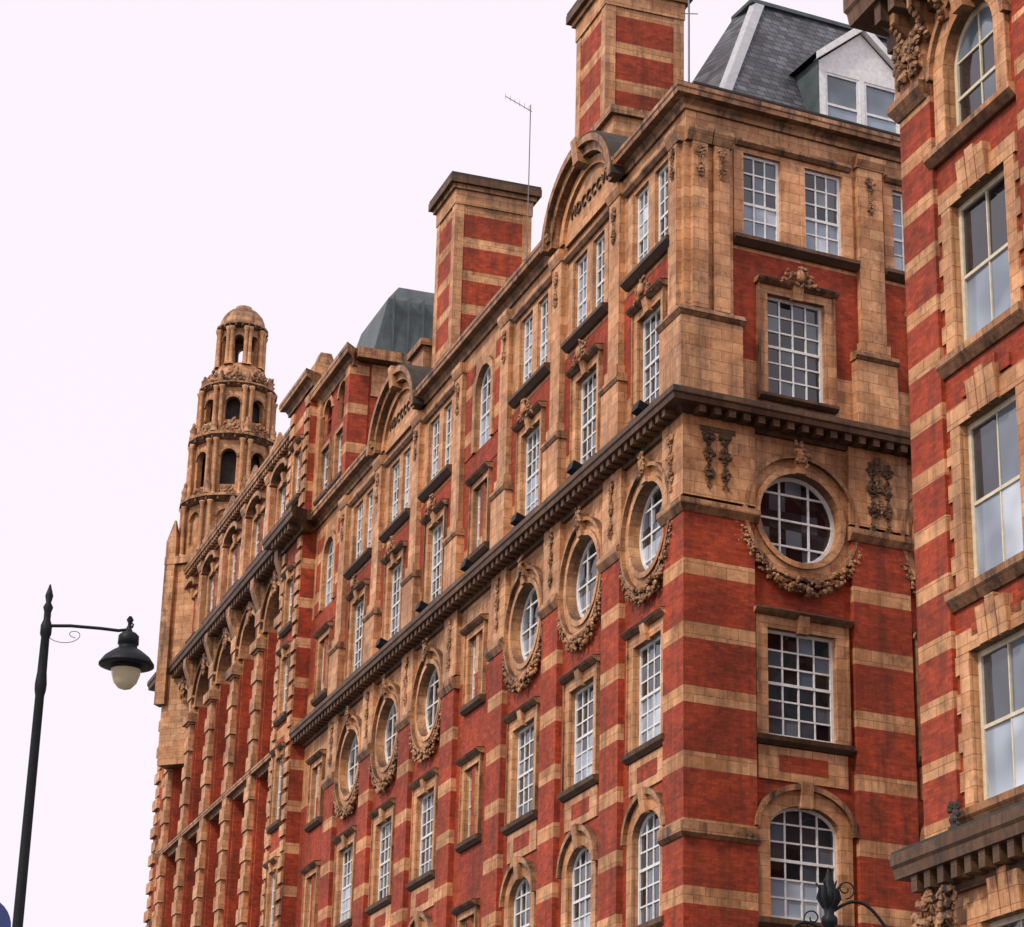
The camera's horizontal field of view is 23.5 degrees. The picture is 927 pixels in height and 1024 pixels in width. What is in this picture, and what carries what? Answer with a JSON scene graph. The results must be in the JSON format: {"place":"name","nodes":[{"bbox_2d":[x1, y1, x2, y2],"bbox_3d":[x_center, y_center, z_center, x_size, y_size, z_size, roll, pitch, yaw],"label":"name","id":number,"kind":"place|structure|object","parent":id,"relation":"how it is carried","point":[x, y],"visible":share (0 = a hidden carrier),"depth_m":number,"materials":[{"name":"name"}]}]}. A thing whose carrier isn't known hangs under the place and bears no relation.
{"place":"outdoors","nodes":[
{"label":"outdoors","id":0,"kind":"place"},
{"bbox_2d":[154,305,277,769],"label":"tower","id":1,"kind":"structure","parent":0,"point":[174,710],"depth_m":120.17,"materials":[{"name":"beige stone"}]},
{"bbox_2d":[181,323,276,506],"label":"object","id":2,"kind":"object","parent":1,"relation":"on","point":[235,434],"visible":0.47,"depth_m":121.54,"materials":[{"name":"brown stone"}]},
{"bbox_2d":[202,399,259,486],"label":"window opening","id":3,"kind":"object","parent":1,"relation":"on","point":[228,467],"visible":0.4,"depth_m":121.11,"materials":[{"name":"black"}]},
{"bbox_2d":[0,0,848,926],"label":"sky","id":4,"kind":"structure","parent":0,"point":[168,167],"materials":[{"name":"white"}]},
{"label":"road","id":5,"kind":"structure","parent":0,"visible":0},
{"bbox_2d":[792,867,886,926],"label":"ornate lamp post","id":6,"kind":"object","parent":5,"relation":"on","point":[828,898],"visible":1,"depth_m":24.81,"materials":[{"name":"black metal"}]},
{"label":"ground","id":7,"kind":"structure","parent":0,"visible":0},
{"bbox_2d":[143,363,329,926],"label":"street front terracotta","id":8,"kind":"object","parent":7,"relation":"on","point":[273,609],"visible":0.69,"depth_m":104.10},
{"bbox_2d":[161,453,300,926],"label":"street front","id":9,"kind":"structure","parent":8,"relation":"on","point":[237,810],"depth_m":105.11,"materials":[{"name":"red brick"}]},
{"bbox_2d":[147,392,317,926],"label":"brick wall","id":10,"kind":"structure","parent":9,"relation":"on","point":[293,806],"depth_m":94.51,"materials":[{"name":"red brick"}]},
{"bbox_2d":[212,468,299,926],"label":"street front window glass","id":11,"kind":"object","parent":9,"relation":"in","point":[287,670],"visible":0.14,"depth_m":97.35,"materials":[{"name":"grey glass"}]},
{"bbox_2d":[147,493,316,833],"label":"cornice","id":12,"kind":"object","parent":8,"relation":"attached to","point":[293,524],"visible":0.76,"depth_m":103.39,"materials":[{"name":"brown stone"}]},
{"bbox_2d":[149,368,320,863],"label":"street front soot ledge","id":13,"kind":"object","parent":8,"relation":"attached to","point":[238,580],"visible":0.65,"depth_m":99.38,"materials":[{"name":"black stone"}]},
{"bbox_2d":[155,352,333,926],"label":"street front terracotta weathered","id":14,"kind":"object","parent":8,"relation":"on","point":[252,494],"visible":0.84,"depth_m":105.17,"materials":[{"name":"brown stone"}]},
{"bbox_2d":[301,0,685,926],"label":"street front terracotta","id":15,"kind":"object","parent":7,"relation":"on","point":[621,256],"visible":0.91,"depth_m":73.56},
{"bbox_2d":[356,287,433,353],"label":"roof","id":16,"kind":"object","parent":15,"relation":"on","point":[401,321],"visible":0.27,"depth_m":96.20,"materials":[{"name":"grey metal"}]},
{"bbox_2d":[389,399,411,431],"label":"date lettering","id":17,"kind":"object","parent":15,"relation":"attached to","point":[395,420],"visible":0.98,"depth_m":86.93,"materials":[{"name":"stone"}]},
{"bbox_2d":[292,0,677,909],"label":"street front soot ledge","id":18,"kind":"object","parent":15,"relation":"on","point":[614,142],"visible":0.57,"depth_m":76.97,"materials":[{"name":"brown stone"}]},
{"bbox_2d":[435,6,673,364],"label":"chimney","id":19,"kind":"object","parent":18,"relation":"on","point":[644,74],"visible":0.39,"depth_m":75.49,"materials":[{"name":"red brick"}]},
{"bbox_2d":[680,0,697,81],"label":"roof mast","id":20,"kind":"object","parent":18,"relation":"on","point":[688,13],"visible":0.73,"depth_m":67.61,"materials":[{"name":"grey metal"}]},
{"bbox_2d":[692,7,886,109],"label":"corner front slate","id":21,"kind":"object","parent":18,"relation":"on","point":[783,46],"visible":0.18,"depth_m":70.97,"materials":[{"name":"grey stone"}]},
{"bbox_2d":[719,3,763,89],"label":"corner front lead flashing","id":22,"kind":"object","parent":21,"relation":"on","point":[742,44],"visible":0.62,"depth_m":70.09,"materials":[{"name":"grey metal"}]},
{"bbox_2d":[731,0,892,112],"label":"corner front lead","id":23,"kind":"object","parent":18,"relation":"on","point":[807,79],"visible":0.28,"depth_m":70.02,"materials":[{"name":"grey metal"}]},
{"bbox_2d":[289,0,692,926],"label":"cornice","id":24,"kind":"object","parent":15,"relation":"on","point":[583,484],"visible":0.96,"depth_m":72.98,"materials":[{"name":"brown stone"}]},
{"bbox_2d":[299,0,687,926],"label":"street front terracotta weathered","id":25,"kind":"object","parent":15,"relation":"on","point":[657,122],"visible":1,"depth_m":73.03,"materials":[{"name":"brown stone"}]},
{"bbox_2d":[327,206,660,926],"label":"street front window blind","id":26,"kind":"object","parent":15,"relation":"attached to","point":[647,552],"visible":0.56,"depth_m":66.44,"materials":[{"name":"white fabric"}]},
{"bbox_2d":[295,164,818,926],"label":"street front","id":27,"kind":"structure","parent":15,"relation":"on","point":[467,874],"depth_m":72.35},
{"bbox_2d":[308,770,478,926],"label":"window frame","id":28,"kind":"object","parent":27,"relation":"on","point":[470,787],"visible":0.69,"depth_m":73.80,"materials":[{"name":"white wood"}]},
{"bbox_2d":[326,168,667,926],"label":"street front window glass","id":29,"kind":"object","parent":27,"relation":"in","point":[652,878],"visible":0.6,"depth_m":68.02,"materials":[{"name":"grey glass"}]},
{"bbox_2d":[314,337,682,926],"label":"brick wall","id":30,"kind":"structure","parent":27,"relation":"attached to","point":[610,848],"depth_m":67.57,"materials":[{"name":"red brick"}]},
{"bbox_2d":[571,170,607,220],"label":"date lettering","id":31,"kind":"object","parent":15,"relation":"attached to","point":[578,206],"visible":0.99,"depth_m":70.73,"materials":[{"name":"stone"}]},
{"bbox_2d":[681,109,934,926],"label":"building facade","id":32,"kind":"object","parent":7,"relation":"on","point":[713,359],"visible":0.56,"depth_m":62.76,"materials":[{"name":"brown stone"}]},
{"bbox_2d":[673,79,915,633],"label":"corner front soot ledge","id":33,"kind":"object","parent":32,"relation":"on","point":[794,108],"visible":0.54,"depth_m":65.15,"materials":[{"name":"brown stone"}]},
{"bbox_2d":[673,232,921,926],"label":"cornice","id":34,"kind":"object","parent":32,"relation":"on","point":[789,424],"visible":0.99,"depth_m":62.22,"materials":[{"name":"brown stone"}]},
{"bbox_2d":[678,80,924,845],"bbox_3d":[10.766,6.755,61.446,15.493,32.717,0.750,11,-23,-23],"label":"corner front terracotta weathered","id":35,"kind":"object","parent":32,"relation":"on","point":[763,115],"visible":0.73,"depth_m":62.83,"materials":[{"name":"brown stone"}]},
{"bbox_2d":[733,28,923,926],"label":"windows","id":36,"kind":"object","parent":32,"relation":"on","point":[860,62],"depth_m":63.55,"materials":[{"name":"white glass"}]},
{"bbox_2d":[683,510,921,926],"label":"brick wall","id":37,"kind":"structure","parent":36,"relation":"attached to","point":[720,883],"depth_m":59.59,"materials":[{"name":"red brick"}]},
{"bbox_2d":[743,76,902,886],"bbox_3d":[10.865,5.817,63.053,12.082,35.427,1.652,11,-23,-23],"label":"corner front window glass","id":38,"kind":"object","parent":36,"relation":"on","point":[840,92],"visible":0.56,"depth_m":61.89,"materials":[{"name":"glass"}]},
{"bbox_2d":[744,106,904,920],"bbox_3d":[10.913,4.049,63.722,12.082,29.810,1.644,11,-23,-23],"label":"corner front window blind","id":39,"kind":"object","parent":38,"relation":"attached to","point":[793,889],"visible":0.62,"depth_m":64.47,"materials":[{"name":"white fabric"}]},
{"bbox_2d":[843,0,1023,926],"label":"striped brick warehouse","id":40,"kind":"structure","parent":7,"relation":"on","point":[955,109],"depth_m":47.22,"materials":[{"name":"brick"}]},
{"bbox_2d":[959,7,1023,926],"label":"street front window glass","id":41,"kind":"structure","parent":40,"relation":"in","point":[996,675],"depth_m":47.16,"materials":[{"name":"grey glass"}]},
{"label":"pavement","id":42,"kind":"structure","parent":0,"visible":0},
{"bbox_2d":[0,903,10,926],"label":"traffic sign","id":43,"kind":"object","parent":42,"relation":"on","point":[5,920],"visible":1,"depth_m":11.66,"materials":[{"name":"blue metal"}]},
{"bbox_2d":[12,584,153,926],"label":"street lamp","id":44,"kind":"object","parent":42,"relation":"on","point":[126,662],"visible":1,"depth_m":20.20,"materials":[{"name":"black metal"}]},
{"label":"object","id":45,"kind":"object","parent":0,"visible":0},
{"bbox_2d":[505,93,531,256],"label":"tv aerial","id":46,"kind":"object","parent":45,"relation":"on","point":[528,169],"visible":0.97,"depth_m":81.82,"materials":[{"name":"grey metal"}]}
]}

